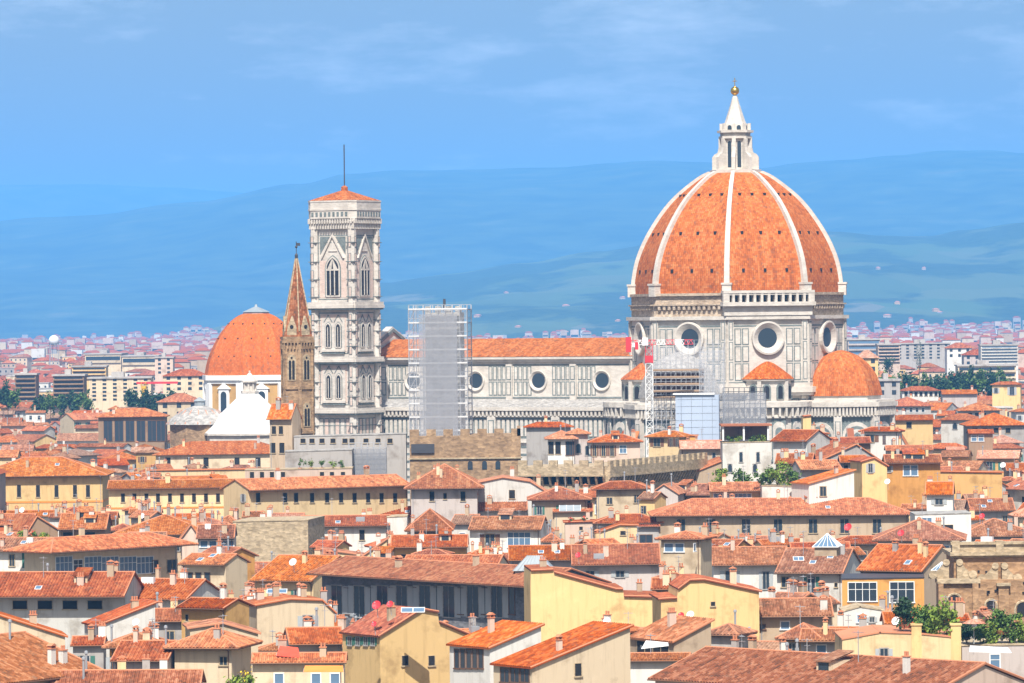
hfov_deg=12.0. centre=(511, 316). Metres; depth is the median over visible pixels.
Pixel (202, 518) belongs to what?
house
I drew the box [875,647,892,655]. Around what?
window
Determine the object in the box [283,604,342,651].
house
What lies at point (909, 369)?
distant house
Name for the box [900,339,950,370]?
apartment block
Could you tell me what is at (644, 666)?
house
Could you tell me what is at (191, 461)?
house
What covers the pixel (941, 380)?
tree
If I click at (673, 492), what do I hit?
house
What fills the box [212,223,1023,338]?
hillside
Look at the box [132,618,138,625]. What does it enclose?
satellite dish
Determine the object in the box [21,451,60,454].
house
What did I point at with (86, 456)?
house
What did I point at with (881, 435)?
house
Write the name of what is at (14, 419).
house
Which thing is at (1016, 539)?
house
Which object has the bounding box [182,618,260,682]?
house
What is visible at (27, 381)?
apartment block
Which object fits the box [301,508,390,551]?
house
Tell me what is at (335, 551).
house
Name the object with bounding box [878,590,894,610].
house
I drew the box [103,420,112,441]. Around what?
window
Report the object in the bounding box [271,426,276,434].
window
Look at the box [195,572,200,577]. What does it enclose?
window
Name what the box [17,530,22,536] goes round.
loggia plant
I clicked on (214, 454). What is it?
house
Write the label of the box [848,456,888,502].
house
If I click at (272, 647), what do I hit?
house
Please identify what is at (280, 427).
window
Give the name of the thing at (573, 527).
terrace house
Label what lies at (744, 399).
net scaffold
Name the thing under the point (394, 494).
window
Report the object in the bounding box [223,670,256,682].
flowering bush
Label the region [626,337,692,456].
tower crane
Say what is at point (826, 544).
glass skylight
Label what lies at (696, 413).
tarp cover
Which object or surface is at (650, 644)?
awning
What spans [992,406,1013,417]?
distant house
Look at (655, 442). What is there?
window
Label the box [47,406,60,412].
house
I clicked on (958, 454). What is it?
house
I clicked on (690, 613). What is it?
satellite dish
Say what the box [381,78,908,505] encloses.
cathedral
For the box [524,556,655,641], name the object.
house
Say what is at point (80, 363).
distant house
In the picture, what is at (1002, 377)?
tree
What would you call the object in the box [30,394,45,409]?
tree
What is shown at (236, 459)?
window
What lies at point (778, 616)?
house
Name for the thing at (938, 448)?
house
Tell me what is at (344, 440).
window
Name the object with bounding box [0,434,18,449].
house
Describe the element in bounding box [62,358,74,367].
distant house
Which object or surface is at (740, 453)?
window
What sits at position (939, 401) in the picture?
house
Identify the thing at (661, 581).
house
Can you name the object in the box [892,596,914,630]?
terrace shrub
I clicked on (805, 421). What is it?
tower house
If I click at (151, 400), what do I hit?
tree
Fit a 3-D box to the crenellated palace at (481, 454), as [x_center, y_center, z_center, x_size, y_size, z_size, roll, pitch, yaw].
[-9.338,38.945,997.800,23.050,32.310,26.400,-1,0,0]
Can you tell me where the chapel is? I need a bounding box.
[202,304,282,411]
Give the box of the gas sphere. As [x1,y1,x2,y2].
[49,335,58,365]
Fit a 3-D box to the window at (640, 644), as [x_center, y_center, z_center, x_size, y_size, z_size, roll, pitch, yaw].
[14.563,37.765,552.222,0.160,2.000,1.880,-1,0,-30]
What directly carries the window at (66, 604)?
in the house at (67, 602)
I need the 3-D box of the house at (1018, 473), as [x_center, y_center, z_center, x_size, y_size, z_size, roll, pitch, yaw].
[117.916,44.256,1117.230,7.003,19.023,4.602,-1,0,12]
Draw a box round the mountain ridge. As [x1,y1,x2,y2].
[0,150,1023,338]
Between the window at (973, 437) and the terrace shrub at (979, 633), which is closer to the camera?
the terrace shrub at (979, 633)
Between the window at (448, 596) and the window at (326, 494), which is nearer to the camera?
the window at (448, 596)
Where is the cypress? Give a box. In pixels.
[916,342,923,385]
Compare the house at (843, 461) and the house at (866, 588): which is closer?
the house at (866, 588)
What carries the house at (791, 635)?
on the ground
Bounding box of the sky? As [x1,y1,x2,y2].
[0,0,1023,192]
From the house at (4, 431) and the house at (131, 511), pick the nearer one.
the house at (131, 511)
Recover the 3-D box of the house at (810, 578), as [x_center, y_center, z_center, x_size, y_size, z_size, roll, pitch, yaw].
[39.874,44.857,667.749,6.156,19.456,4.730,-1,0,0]
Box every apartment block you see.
[14,368,39,401]
[52,369,87,412]
[71,361,108,394]
[84,350,127,375]
[88,372,154,411]
[121,352,161,371]
[154,353,175,392]
[157,393,196,433]
[163,369,204,398]
[847,335,880,354]
[858,350,879,376]
[875,340,900,377]
[879,373,900,399]
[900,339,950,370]
[944,342,972,375]
[954,360,1016,381]
[961,349,977,363]
[977,340,1018,381]
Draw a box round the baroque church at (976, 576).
[928,540,1023,623]
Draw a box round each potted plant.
[298,458,306,468]
[329,460,336,467]
[338,460,344,467]
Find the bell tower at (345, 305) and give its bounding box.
[307,145,384,434]
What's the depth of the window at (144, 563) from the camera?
789.94 m
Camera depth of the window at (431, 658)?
554.50 m
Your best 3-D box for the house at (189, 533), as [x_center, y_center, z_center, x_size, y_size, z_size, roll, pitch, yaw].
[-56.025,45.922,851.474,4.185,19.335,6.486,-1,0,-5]
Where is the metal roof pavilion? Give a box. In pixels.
[513,555,553,573]
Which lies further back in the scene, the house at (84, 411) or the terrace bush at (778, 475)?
the house at (84, 411)
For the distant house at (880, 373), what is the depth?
2441.65 m
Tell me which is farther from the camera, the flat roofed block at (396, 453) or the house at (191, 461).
the house at (191, 461)
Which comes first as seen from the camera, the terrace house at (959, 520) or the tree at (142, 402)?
the terrace house at (959, 520)
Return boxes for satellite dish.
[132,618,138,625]
[289,558,295,566]
[371,621,376,634]
[372,600,380,615]
[387,601,392,614]
[603,617,610,621]
[687,611,693,616]
[844,523,851,533]
[892,617,899,624]
[898,530,903,539]
[979,513,984,522]
[1000,462,1005,471]
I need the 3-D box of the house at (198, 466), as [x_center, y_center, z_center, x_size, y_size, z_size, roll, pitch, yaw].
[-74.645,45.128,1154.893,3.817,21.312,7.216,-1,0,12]
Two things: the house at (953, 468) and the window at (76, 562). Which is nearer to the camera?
the window at (76, 562)
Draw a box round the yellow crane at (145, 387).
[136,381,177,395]
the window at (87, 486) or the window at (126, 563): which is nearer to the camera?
the window at (126, 563)
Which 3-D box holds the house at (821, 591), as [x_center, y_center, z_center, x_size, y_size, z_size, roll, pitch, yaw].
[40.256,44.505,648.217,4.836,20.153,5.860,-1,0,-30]
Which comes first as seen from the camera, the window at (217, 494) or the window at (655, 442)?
the window at (217, 494)
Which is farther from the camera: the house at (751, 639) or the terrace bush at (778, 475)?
the terrace bush at (778, 475)
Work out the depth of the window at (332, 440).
996.02 m
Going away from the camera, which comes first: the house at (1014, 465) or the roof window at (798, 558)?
the roof window at (798, 558)
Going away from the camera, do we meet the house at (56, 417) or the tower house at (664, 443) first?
the tower house at (664, 443)
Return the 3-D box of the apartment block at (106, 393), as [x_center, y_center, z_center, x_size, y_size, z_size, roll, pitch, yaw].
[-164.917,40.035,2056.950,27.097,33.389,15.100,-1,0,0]
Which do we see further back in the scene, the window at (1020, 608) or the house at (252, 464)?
the house at (252, 464)
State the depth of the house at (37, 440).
1627.53 m
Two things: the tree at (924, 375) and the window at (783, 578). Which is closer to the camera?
the window at (783, 578)
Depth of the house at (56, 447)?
1486.47 m
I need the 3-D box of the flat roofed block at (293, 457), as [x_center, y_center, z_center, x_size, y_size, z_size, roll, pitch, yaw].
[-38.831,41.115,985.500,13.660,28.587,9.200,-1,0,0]
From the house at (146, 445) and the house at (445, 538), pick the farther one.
the house at (146, 445)
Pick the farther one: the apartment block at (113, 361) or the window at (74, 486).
the apartment block at (113, 361)
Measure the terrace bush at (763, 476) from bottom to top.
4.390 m
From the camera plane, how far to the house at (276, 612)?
620.80 m
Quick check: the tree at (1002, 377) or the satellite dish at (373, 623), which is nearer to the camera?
the satellite dish at (373, 623)
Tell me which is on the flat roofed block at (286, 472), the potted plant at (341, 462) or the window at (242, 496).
the potted plant at (341, 462)
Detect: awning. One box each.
[276,646,299,657]
[303,666,343,671]
[641,641,668,648]
[968,646,1011,652]
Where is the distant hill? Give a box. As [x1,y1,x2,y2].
[0,184,242,220]
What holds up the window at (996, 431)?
in the house at (1010, 427)
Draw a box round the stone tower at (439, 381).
[425,299,464,434]
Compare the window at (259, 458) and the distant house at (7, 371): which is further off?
the distant house at (7, 371)
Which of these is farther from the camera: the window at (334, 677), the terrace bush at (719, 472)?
the terrace bush at (719, 472)
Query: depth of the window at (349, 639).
556.54 m
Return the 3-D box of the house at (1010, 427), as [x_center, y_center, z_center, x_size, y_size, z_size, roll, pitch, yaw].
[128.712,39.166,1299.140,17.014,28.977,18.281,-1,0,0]
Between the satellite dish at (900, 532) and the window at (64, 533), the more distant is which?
the window at (64, 533)
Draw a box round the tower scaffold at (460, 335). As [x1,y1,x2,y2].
[408,304,472,450]
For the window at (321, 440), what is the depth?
996.02 m
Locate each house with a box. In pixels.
[0,367,13,375]
[0,384,14,389]
[0,407,15,417]
[0,417,34,433]
[0,423,12,435]
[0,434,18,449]
[0,444,21,464]
[0,505,36,526]
[0,519,38,536]
[0,525,50,570]
[0,556,144,653]
[0,610,67,647]
[0,619,102,682]
[1,360,14,367]
[1,400,38,410]
[1,439,35,451]
[1,499,75,521]
[2,415,23,421]
[4,429,56,450]
[5,407,31,419]
[6,375,14,379]
[8,355,31,370]
[11,382,50,387]
[11,513,58,536]
[17,440,30,443]
[20,426,55,437]
[20,449,47,457]
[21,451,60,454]
[25,405,46,422]
[32,357,63,365]
[34,417,49,425]
[36,439,76,450]
[39,378,52,384]
[39,388,52,390]
[39,391,52,394]
[43,423,58,438]
[44,370,64,376]
[45,443,61,451]
[46,410,65,423]
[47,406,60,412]
[47,442,74,450]
[48,504,65,536]
[50,650,206,682]
[51,444,101,465]
[52,421,59,434]
[53,444,80,460]
[56,433,97,444]
[57,503,112,536]
[58,408,107,432]
[60,356,75,359]
[61,497,88,511]
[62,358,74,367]
[68,359,84,368]
[70,618,107,668]
[72,361,84,365]
[72,409,99,412]
[74,424,97,432]
[75,438,132,451]
[81,596,157,656]
[93,444,135,458]
[94,499,119,526]
[95,405,169,449]
[97,452,129,470]
[101,617,168,668]
[102,452,135,471]
[103,462,128,475]
[110,468,121,479]
[110,621,177,668]
[111,515,130,533]
[112,504,201,576]
[120,467,140,479]
[122,497,150,524]
[125,369,151,375]
[127,522,166,535]
[128,497,162,524]
[128,498,162,524]
[131,447,155,452]
[134,450,159,471]
[135,371,154,381]
[135,441,164,451]
[136,468,164,479]
[138,564,219,607]
[141,461,161,478]
[152,435,269,468]
[154,457,172,468]
[155,592,181,639]
[162,614,262,682]
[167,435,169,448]
[170,469,227,478]
[171,500,210,519]
[175,356,193,358]
[175,582,253,638]
[177,542,250,597]
[179,523,197,567]
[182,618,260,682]
[183,457,196,468]
[184,354,205,357]
[186,462,207,468]
[188,508,230,523]
[196,513,236,552]
[201,530,258,579]
[216,507,240,523]
[224,460,259,467]
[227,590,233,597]
[239,581,287,599]
[242,503,262,517]
[244,585,268,599]
[245,581,337,645]
[247,579,272,595]
[249,459,257,467]
[249,537,341,597]
[250,635,347,682]
[255,551,276,573]
[258,630,282,651]
[260,506,271,516]
[265,497,304,516]
[266,396,301,467]
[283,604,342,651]
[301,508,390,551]
[309,530,351,554]
[321,532,389,556]
[322,541,337,554]
[325,530,346,541]
[328,599,338,625]
[337,614,357,651]
[339,602,469,682]
[356,543,371,556]
[364,523,393,548]
[371,546,402,557]
[382,499,410,533]
[387,514,407,534]
[390,523,468,557]
[404,499,455,533]
[405,543,509,563]
[411,539,454,554]
[443,613,481,632]
[446,612,544,682]
[451,504,480,552]
[467,537,503,553]
[468,504,549,552]
[478,466,547,515]
[478,495,527,515]
[484,540,509,562]
[490,621,633,682]
[508,531,572,567]
[523,416,573,465]
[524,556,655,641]
[527,470,591,527]
[540,519,559,544]
[544,424,578,463]
[552,494,593,544]
[563,508,596,543]
[565,421,591,463]
[569,531,588,543]
[570,528,660,590]
[573,484,595,518]
[577,526,619,543]
[587,429,643,462]
[590,471,650,518]
[592,499,663,528]
[597,522,638,542]
[601,611,640,634]
[629,534,638,542]
[630,607,714,652]
[630,634,691,682]
[637,479,667,515]
[637,507,659,542]
[644,423,694,456]
[647,630,1023,682]
[649,566,761,639]
[650,562,675,591]
[654,522,717,576]
[654,556,683,576]
[655,473,686,505]
[676,473,709,499]
[679,428,721,459]
[699,521,729,538]
[708,469,760,497]
[711,609,757,647]
[712,530,751,546]
[712,536,786,597]
[719,423,771,483]
[730,528,769,541]
[730,634,757,648]
[734,529,752,545]
[745,533,760,545]
[753,527,799,546]
[757,625,833,649]
[759,484,791,497]
[759,581,833,640]
[767,576,816,597]
[770,422,831,483]
[774,440,815,482]
[774,539,861,625]
[775,606,821,650]
[779,636,809,650]
[786,572,813,593]
[789,464,855,503]
[789,528,850,547]
[790,448,841,478]
[798,576,840,625]
[798,613,866,652]
[801,415,829,435]
[810,438,881,460]
[822,610,863,627]
[830,425,871,452]
[834,623,961,659]
[836,526,881,558]
[837,446,865,468]
[839,602,884,625]
[841,573,924,609]
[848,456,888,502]
[851,538,865,561]
[856,534,945,608]
[858,421,905,459]
[878,371,891,378]
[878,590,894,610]
[879,595,912,624]
[882,441,942,506]
[884,436,933,453]
[895,391,933,414]
[895,408,933,444]
[900,365,914,374]
[900,366,904,377]
[900,385,940,401]
[901,492,926,521]
[909,369,923,378]
[909,510,971,541]
[917,363,939,369]
[920,367,944,380]
[924,472,954,510]
[925,399,943,403]
[929,400,957,418]
[933,414,947,433]
[933,430,940,444]
[933,443,966,453]
[936,408,956,418]
[938,413,977,444]
[940,385,977,407]
[940,458,988,470]
[940,461,1003,498]
[940,466,963,469]
[941,450,972,459]
[943,595,970,630]
[945,446,964,449]
[954,402,1001,416]
[954,486,977,509]
[961,485,988,498]
[961,638,1023,676]
[964,487,1015,521]
[965,436,1023,462]
[966,429,993,459]
[969,506,984,524]
[970,599,1017,637]
[974,528,1010,541]
[976,446,1021,476]
[977,392,991,399]
[977,400,991,405]
[990,381,1022,409]
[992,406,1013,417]
[993,428,1023,445]
[1002,460,1023,476]
[1002,468,1017,483]
[1002,482,1008,497]
[1006,471,1023,509]
[1008,403,1023,421]
[1008,508,1023,527]
[1010,538,1023,540]
[1017,468,1023,478]
[1018,375,1023,380]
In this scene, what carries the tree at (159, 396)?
on the ground
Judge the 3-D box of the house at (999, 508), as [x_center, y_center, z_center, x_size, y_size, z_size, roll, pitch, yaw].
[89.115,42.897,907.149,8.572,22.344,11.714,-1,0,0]
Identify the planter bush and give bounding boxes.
[725,436,733,441]
[734,435,742,441]
[748,434,756,441]
[755,434,766,440]
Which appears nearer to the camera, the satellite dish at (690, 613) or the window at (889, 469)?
the satellite dish at (690, 613)
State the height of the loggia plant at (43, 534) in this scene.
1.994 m
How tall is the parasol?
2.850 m
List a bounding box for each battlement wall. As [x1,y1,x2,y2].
[517,460,606,489]
[589,452,707,490]
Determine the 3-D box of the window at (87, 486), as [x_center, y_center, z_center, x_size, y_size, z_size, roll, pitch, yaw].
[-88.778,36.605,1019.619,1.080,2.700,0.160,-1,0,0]
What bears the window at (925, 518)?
in the terrace house at (959, 520)
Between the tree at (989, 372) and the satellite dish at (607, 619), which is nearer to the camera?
the satellite dish at (607, 619)
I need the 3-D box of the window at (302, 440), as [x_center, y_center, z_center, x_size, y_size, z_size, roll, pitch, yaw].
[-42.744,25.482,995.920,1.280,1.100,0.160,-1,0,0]
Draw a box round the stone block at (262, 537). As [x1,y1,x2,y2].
[232,516,324,561]
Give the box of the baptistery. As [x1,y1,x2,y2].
[204,371,270,443]
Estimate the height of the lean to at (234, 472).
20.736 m
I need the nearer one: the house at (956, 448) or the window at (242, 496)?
the window at (242, 496)
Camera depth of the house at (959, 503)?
933.37 m
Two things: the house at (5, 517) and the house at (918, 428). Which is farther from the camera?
the house at (918, 428)
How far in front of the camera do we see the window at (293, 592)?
704.22 m
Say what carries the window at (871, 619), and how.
in the house at (871, 612)
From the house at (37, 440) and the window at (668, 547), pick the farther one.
the house at (37, 440)
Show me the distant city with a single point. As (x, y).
(196, 339)
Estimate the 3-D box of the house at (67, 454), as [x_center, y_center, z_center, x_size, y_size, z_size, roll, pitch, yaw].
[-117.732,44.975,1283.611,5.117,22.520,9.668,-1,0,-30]
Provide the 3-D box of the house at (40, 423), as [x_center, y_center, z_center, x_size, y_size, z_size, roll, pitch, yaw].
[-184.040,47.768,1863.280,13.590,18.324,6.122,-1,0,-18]
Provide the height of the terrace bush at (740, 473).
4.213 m
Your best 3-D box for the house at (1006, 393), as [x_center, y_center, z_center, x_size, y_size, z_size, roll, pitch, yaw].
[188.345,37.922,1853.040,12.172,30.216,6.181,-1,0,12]
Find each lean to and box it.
[150,468,246,478]
[695,456,720,482]
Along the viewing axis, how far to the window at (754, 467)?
999.92 m
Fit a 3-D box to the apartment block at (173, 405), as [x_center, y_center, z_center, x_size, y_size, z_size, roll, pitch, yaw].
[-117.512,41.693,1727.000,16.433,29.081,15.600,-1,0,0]
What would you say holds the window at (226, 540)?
in the house at (208, 536)
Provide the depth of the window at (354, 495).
935.67 m
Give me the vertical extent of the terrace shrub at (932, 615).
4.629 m
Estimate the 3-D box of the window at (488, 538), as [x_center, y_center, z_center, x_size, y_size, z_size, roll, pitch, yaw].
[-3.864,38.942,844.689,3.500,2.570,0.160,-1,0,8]
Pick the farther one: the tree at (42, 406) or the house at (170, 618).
the tree at (42, 406)
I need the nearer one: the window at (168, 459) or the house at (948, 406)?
the window at (168, 459)
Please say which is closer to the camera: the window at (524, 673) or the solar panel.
the window at (524, 673)
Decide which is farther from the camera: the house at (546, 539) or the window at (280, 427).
the window at (280, 427)
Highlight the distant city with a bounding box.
[0,316,1023,530]
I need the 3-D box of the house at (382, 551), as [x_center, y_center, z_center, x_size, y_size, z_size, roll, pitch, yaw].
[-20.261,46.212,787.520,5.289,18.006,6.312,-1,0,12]
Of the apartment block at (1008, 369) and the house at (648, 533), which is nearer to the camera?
the house at (648, 533)
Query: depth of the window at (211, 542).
822.51 m
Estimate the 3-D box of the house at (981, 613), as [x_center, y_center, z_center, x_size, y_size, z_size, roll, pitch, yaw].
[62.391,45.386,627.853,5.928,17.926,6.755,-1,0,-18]
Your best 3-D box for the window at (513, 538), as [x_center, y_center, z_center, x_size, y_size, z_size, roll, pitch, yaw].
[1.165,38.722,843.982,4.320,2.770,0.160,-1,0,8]
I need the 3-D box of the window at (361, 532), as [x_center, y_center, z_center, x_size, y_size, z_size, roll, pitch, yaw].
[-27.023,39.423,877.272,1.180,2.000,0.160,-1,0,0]
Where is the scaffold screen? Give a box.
[348,442,386,474]
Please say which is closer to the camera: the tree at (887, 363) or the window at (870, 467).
the window at (870, 467)
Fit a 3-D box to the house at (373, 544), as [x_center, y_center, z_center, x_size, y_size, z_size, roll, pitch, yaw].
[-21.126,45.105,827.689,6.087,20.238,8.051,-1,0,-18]
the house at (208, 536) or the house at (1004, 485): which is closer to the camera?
the house at (208, 536)
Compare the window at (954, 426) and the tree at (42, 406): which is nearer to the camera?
the window at (954, 426)
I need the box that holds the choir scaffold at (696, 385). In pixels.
[650,340,725,440]
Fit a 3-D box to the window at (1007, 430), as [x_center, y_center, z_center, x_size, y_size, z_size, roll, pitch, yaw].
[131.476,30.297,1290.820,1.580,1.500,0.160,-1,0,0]
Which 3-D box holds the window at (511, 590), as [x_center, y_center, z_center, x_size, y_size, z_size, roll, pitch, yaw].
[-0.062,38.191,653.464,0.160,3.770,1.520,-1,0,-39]
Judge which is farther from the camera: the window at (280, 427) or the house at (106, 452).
the house at (106, 452)
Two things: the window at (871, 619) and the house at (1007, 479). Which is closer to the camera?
the window at (871, 619)
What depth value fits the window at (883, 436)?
1046.88 m
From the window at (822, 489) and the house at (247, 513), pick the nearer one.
the window at (822, 489)
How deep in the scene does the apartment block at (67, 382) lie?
2079.94 m
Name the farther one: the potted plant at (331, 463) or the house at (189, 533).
the potted plant at (331, 463)
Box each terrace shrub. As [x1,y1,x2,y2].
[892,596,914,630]
[905,603,929,631]
[918,604,944,633]
[922,621,944,633]
[937,595,959,635]
[961,619,974,643]
[969,624,992,642]
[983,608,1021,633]
[983,619,1002,643]
[999,617,1019,642]
[1011,613,1023,642]
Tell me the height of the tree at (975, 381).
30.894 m
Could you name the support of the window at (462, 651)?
in the house at (474, 655)
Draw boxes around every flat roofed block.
[245,466,353,477]
[285,448,353,474]
[294,432,406,480]
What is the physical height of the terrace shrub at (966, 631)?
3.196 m
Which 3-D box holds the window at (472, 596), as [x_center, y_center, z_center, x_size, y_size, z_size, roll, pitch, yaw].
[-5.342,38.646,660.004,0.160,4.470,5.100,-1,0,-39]
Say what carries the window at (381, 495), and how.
in the palace at (344, 494)
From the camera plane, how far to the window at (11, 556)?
784.27 m
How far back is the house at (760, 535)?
856.13 m
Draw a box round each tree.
[0,378,14,417]
[0,385,9,417]
[7,386,21,408]
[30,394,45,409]
[39,394,47,413]
[45,390,57,422]
[55,394,67,417]
[56,392,71,415]
[67,390,79,410]
[68,392,84,412]
[80,389,94,409]
[123,388,136,406]
[127,388,140,406]
[136,389,148,407]
[145,391,157,410]
[152,391,165,410]
[157,389,174,398]
[881,354,896,374]
[897,371,906,396]
[900,371,913,394]
[904,372,919,386]
[919,371,931,385]
[920,372,939,393]
[931,374,946,397]
[939,376,954,398]
[941,369,958,389]
[953,369,962,389]
[957,370,971,388]
[959,365,974,388]
[969,371,986,395]
[975,368,991,395]
[984,367,995,395]
[986,372,1000,395]
[995,367,1013,381]
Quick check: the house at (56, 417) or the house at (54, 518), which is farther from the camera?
the house at (56, 417)
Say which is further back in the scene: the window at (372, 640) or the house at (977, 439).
the house at (977, 439)
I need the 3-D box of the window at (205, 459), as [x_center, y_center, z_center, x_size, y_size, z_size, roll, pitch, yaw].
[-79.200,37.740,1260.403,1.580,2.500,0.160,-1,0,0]
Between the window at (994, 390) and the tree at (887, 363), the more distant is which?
the tree at (887, 363)
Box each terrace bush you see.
[711,468,740,481]
[732,468,753,481]
[753,465,775,484]
[756,460,790,485]
[783,466,801,483]
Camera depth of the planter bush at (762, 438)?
1000.97 m
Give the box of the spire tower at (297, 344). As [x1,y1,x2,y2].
[280,242,314,434]
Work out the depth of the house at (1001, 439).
1272.32 m
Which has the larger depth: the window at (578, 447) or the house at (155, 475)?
the window at (578, 447)
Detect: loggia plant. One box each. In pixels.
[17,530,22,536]
[28,529,37,536]
[38,532,49,536]
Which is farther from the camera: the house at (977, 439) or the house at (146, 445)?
the house at (146, 445)
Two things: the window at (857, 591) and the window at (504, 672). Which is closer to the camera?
the window at (504, 672)
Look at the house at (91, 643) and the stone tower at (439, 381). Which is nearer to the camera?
the house at (91, 643)
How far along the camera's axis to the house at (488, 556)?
730.52 m
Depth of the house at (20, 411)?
2035.11 m
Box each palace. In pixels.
[0,442,115,510]
[3,524,198,577]
[107,467,236,523]
[220,465,408,518]
[305,552,611,627]
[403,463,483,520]
[408,426,521,505]
[647,484,910,553]
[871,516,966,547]
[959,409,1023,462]
[971,503,1023,541]
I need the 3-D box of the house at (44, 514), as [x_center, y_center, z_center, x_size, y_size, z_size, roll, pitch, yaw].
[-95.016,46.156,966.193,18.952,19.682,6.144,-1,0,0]
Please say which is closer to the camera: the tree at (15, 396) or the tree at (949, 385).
the tree at (949, 385)
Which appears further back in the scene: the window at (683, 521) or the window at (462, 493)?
the window at (462, 493)
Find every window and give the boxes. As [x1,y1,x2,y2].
[8,554,15,566]
[12,600,27,609]
[16,485,21,497]
[22,553,23,567]
[35,485,40,497]
[37,600,52,609]
[54,485,58,497]
[55,555,72,570]
[62,600,77,609]
[63,532,72,535]
[72,485,76,497]
[73,559,82,570]
[78,655,94,663]
[84,555,101,570]
[85,485,90,497]
[85,532,94,534]
[87,600,102,609]
[101,556,118,570]
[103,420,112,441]
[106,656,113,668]
[114,420,123,441]
[119,556,137,572]
[120,493,125,502]
[125,420,134,441]
[136,420,145,440]
[136,556,154,573]
[138,456,146,462]
[147,420,156,441]
[152,560,157,573]
[155,493,160,502]
[156,420,165,441]
[164,630,174,639]
[165,457,170,463]
[166,559,178,572]
[167,493,172,502]
[179,493,184,502]
[184,614,188,621]
[188,572,192,577]
[191,493,196,502]
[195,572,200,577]
[199,540,207,547]
[203,457,208,466]
[203,493,208,502]
[204,572,210,581]
[208,540,216,547]
[215,493,220,502]
[218,656,228,665]
[226,540,233,545]
[234,457,239,464]
[240,494,245,502]
[255,457,260,466]
[256,493,260,502]
[267,589,286,592]
[270,442,275,453]
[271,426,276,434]
[274,673,283,682]
[278,426,283,434]
[279,442,284,453]
[283,493,287,502]
[291,589,296,594]
[294,493,298,502]
[298,615,318,626]
[300,438,305,443]
[309,438,314,443]
[310,493,314,502]
[311,673,320,682]
[319,438,324,443]
[325,493,329,502]
[326,584,347,617]
[330,438,335,443]
[330,673,339,682]
[339,493,343,502]
[342,438,347,443]
[346,636,353,646]
[348,585,370,617]
[349,438,354,443]
[352,493,357,502]
[354,636,361,646]
[359,530,364,540]
[362,636,368,646]
[366,493,370,502]
[369,637,376,646]
[371,585,389,611]
[379,493,384,502]
[387,438,392,443]
[390,585,412,606]
[393,493,397,502]
[401,607,424,612]
[401,655,409,666]
[413,584,435,609]
[427,655,435,666]
[429,491,434,501]
[437,585,460,617]
[453,648,459,669]
[459,648,465,669]
[460,491,465,501]
[461,585,484,618]
[465,648,471,669]
[468,461,472,468]
[471,648,477,669]
[477,649,483,669]
[480,533,499,547]
[482,461,486,468]
[485,586,508,618]
[495,461,499,468]
[499,667,509,682]
[507,532,530,547]
[508,587,515,614]
[509,490,515,498]
[509,667,519,682]
[519,668,529,682]
[534,506,544,514]
[548,442,553,454]
[555,442,560,454]
[565,441,574,455]
[574,663,582,677]
[575,443,581,453]
[582,570,598,576]
[585,445,588,455]
[590,445,598,456]
[599,445,607,456]
[606,497,612,504]
[608,445,615,456]
[611,570,628,577]
[619,445,626,453]
[633,495,639,503]
[636,640,644,651]
[639,534,652,542]
[640,505,646,513]
[650,438,663,446]
[653,647,660,651]
[661,643,668,651]
[663,543,673,552]
[668,438,674,446]
[674,438,680,446]
[674,543,684,552]
[676,519,685,530]
[707,519,715,531]
[710,601,715,606]
[713,493,722,497]
[720,570,739,582]
[727,464,732,472]
[733,493,742,497]
[739,452,743,462]
[741,519,750,533]
[743,493,751,497]
[752,464,757,472]
[756,452,760,462]
[759,571,772,589]
[759,624,766,629]
[773,519,782,533]
[779,621,789,629]
[780,576,790,587]
[788,642,798,650]
[793,556,803,560]
[804,576,818,592]
[808,519,817,533]
[816,644,826,652]
[819,486,826,496]
[839,519,849,533]
[847,582,877,601]
[863,550,870,558]
[864,435,878,442]
[866,463,874,472]
[867,616,876,622]
[872,519,881,533]
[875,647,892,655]
[882,435,885,444]
[887,465,892,472]
[889,581,914,602]
[903,465,911,475]
[906,422,911,428]
[910,465,918,475]
[922,517,931,521]
[931,498,946,504]
[946,593,960,608]
[952,423,957,429]
[971,435,976,441]
[978,435,983,441]
[984,598,997,610]
[985,462,994,470]
[989,653,1000,667]
[992,388,999,392]
[993,428,998,433]
[998,462,1009,470]
[1002,515,1007,521]
[1005,428,1010,433]
[1007,387,1016,394]
[1014,600,1023,616]
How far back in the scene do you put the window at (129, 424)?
1501.06 m
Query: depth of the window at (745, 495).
905.78 m
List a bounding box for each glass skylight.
[812,533,842,555]
[931,562,942,570]
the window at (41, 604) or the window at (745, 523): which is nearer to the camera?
the window at (41, 604)
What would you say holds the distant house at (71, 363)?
on the ground
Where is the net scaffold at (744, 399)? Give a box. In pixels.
[723,387,765,440]
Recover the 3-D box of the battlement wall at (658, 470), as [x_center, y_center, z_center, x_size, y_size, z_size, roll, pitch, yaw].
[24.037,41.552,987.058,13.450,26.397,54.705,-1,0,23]
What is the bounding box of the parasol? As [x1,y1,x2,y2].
[962,618,984,623]
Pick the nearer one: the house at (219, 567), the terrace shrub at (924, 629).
the terrace shrub at (924, 629)
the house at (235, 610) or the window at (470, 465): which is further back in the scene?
the window at (470, 465)
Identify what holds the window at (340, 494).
in the palace at (344, 494)
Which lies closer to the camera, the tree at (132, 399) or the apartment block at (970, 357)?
the tree at (132, 399)
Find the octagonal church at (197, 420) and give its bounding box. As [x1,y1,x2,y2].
[166,397,221,447]
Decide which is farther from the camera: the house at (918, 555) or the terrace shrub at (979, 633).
the house at (918, 555)
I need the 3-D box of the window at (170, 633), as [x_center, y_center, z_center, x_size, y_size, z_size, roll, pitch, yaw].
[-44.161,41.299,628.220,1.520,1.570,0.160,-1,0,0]
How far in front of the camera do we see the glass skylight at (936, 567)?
659.31 m
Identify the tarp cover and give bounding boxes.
[673,393,719,439]
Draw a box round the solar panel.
[559,505,580,511]
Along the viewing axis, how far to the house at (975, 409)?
1450.90 m
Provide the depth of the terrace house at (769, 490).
900.00 m
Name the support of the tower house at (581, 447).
on the ground

